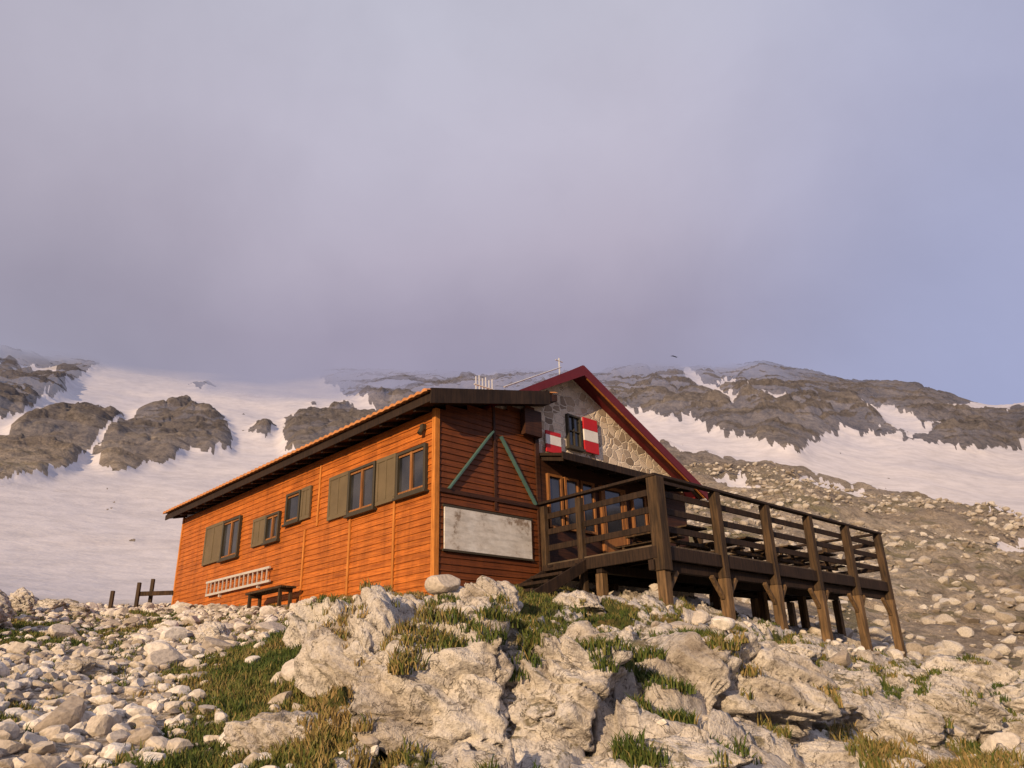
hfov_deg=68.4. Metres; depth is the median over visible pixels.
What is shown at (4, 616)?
limestone boulder
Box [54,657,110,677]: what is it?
limestone boulder
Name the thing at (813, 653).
limestone boulder
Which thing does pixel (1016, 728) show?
limestone boulder
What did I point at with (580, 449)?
gable window frame
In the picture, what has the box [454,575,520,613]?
limestone boulder
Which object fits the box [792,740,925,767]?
limestone boulder
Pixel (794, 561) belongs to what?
picnic table
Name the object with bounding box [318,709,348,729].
limestone boulder
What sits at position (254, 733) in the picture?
limestone boulder
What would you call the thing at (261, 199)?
sky
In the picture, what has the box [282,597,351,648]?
limestone boulder
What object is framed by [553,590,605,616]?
limestone boulder
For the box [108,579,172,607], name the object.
wooden fence
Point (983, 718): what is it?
limestone boulder
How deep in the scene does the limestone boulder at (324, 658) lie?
6.87 m
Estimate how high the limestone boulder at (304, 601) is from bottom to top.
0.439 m
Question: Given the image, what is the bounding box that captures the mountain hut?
[163,358,707,606]
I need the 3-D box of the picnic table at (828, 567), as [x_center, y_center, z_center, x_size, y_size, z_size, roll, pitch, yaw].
[8.419,5.401,21.783,1.635,0.767,1.800,18,-29,-40]
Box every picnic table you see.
[614,524,713,549]
[695,536,765,559]
[729,545,808,565]
[778,552,845,571]
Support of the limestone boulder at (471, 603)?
on the ground at (771, 749)
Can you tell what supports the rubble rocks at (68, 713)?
on the ground at (771, 749)
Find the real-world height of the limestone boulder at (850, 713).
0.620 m
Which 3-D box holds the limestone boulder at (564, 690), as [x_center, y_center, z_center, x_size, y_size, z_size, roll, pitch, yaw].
[0.207,2.208,5.425,1.372,0.890,1.197,-2,-22,0]
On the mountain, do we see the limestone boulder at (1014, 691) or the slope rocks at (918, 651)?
the slope rocks at (918, 651)
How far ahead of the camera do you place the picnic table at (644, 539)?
17.35 m
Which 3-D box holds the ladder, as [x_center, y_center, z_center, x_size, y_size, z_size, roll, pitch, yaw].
[-7.596,5.509,20.812,0.125,0.520,4.051,18,-29,-40]
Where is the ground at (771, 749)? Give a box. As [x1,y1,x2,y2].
[0,583,1023,767]
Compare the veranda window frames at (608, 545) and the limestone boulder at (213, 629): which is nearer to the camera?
the limestone boulder at (213, 629)
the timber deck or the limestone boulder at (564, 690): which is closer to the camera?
the limestone boulder at (564, 690)
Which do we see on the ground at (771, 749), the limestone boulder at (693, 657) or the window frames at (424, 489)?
the limestone boulder at (693, 657)
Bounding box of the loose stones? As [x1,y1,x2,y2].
[390,590,1020,767]
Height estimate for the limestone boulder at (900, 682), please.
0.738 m
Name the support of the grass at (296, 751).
on the ground at (771, 749)
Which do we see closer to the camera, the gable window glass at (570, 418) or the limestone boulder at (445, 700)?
the limestone boulder at (445, 700)
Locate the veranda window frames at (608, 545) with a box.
[546,473,650,552]
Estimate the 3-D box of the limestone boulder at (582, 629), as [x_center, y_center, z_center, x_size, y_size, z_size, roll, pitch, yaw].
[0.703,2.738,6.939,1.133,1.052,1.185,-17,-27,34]
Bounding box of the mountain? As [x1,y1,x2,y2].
[0,363,1023,649]
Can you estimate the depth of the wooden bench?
18.20 m
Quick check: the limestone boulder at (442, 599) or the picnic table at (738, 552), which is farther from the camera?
the picnic table at (738, 552)
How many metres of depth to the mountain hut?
17.63 m
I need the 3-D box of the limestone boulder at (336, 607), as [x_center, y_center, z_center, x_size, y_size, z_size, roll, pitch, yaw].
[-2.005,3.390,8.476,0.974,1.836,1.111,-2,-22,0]
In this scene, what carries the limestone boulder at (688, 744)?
on the ground at (771, 749)
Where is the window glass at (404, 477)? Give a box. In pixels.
[222,450,422,556]
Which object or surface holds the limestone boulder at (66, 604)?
on the ground at (771, 749)
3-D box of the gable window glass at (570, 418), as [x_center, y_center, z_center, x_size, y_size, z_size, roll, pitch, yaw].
[1.539,1.208,18.949,0.400,0.760,0.015,18,-29,-40]
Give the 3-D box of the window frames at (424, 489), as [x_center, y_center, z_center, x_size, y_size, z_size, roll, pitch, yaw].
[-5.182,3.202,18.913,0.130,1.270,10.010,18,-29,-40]
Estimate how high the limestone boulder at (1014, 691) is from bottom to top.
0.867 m
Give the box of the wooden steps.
[516,559,587,594]
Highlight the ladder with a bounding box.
[205,566,270,596]
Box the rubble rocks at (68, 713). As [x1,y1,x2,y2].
[0,574,1023,767]
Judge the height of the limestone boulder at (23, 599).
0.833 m
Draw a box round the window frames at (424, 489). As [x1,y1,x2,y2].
[217,443,428,562]
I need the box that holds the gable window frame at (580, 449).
[565,413,585,452]
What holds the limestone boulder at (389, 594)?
on the ground at (771, 749)
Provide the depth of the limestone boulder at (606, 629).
9.13 m
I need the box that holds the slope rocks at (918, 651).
[684,462,1023,679]
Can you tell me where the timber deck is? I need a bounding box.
[538,473,906,656]
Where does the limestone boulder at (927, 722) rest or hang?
on the ground at (771, 749)
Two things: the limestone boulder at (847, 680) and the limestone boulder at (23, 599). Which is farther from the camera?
the limestone boulder at (23, 599)
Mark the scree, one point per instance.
(147, 729)
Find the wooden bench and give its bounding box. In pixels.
[245,585,295,607]
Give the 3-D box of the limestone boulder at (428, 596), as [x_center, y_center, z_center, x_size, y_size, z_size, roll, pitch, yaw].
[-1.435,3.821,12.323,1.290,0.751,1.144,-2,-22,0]
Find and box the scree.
[0,594,382,767]
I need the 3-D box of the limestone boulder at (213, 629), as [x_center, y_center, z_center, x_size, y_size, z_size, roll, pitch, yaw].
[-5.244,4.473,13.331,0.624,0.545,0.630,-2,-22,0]
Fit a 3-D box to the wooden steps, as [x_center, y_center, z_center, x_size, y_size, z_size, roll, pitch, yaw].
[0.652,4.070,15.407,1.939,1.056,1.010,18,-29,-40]
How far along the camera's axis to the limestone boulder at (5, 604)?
15.98 m
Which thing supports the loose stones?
on the ground at (771, 749)
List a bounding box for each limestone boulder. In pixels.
[0,589,15,618]
[0,607,8,622]
[8,587,38,612]
[34,598,89,613]
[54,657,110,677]
[194,621,230,641]
[223,710,317,754]
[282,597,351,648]
[292,585,398,697]
[295,596,315,607]
[307,599,345,636]
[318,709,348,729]
[348,611,514,756]
[386,590,395,597]
[392,594,424,625]
[414,594,432,601]
[425,597,455,608]
[433,596,513,615]
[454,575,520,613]
[502,628,633,751]
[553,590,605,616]
[558,620,613,642]
[581,724,752,767]
[596,624,620,632]
[623,631,761,720]
[712,640,841,743]
[779,643,823,666]
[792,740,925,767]
[812,701,875,732]
[828,668,898,702]
[859,702,946,746]
[885,676,909,688]
[894,673,1009,741]
[912,653,1019,693]
[983,682,1023,713]
[995,720,1023,742]
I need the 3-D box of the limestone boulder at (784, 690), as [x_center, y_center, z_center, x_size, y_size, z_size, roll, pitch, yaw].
[1.929,2.653,6.314,1.546,0.996,1.424,-17,-27,34]
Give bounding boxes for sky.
[0,0,1023,404]
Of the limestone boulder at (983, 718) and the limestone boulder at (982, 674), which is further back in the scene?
the limestone boulder at (982, 674)
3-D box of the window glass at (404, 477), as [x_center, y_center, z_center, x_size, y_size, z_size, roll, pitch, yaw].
[-5.148,3.190,18.952,0.013,1.090,9.800,18,-29,-40]
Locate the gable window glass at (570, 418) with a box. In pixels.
[569,417,579,446]
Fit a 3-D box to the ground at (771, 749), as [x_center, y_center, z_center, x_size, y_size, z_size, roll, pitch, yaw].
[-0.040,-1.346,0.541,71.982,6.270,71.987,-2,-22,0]
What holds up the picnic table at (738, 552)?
on the timber deck
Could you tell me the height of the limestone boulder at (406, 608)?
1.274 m
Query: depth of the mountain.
122.20 m
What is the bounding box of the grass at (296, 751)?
[0,578,1023,767]

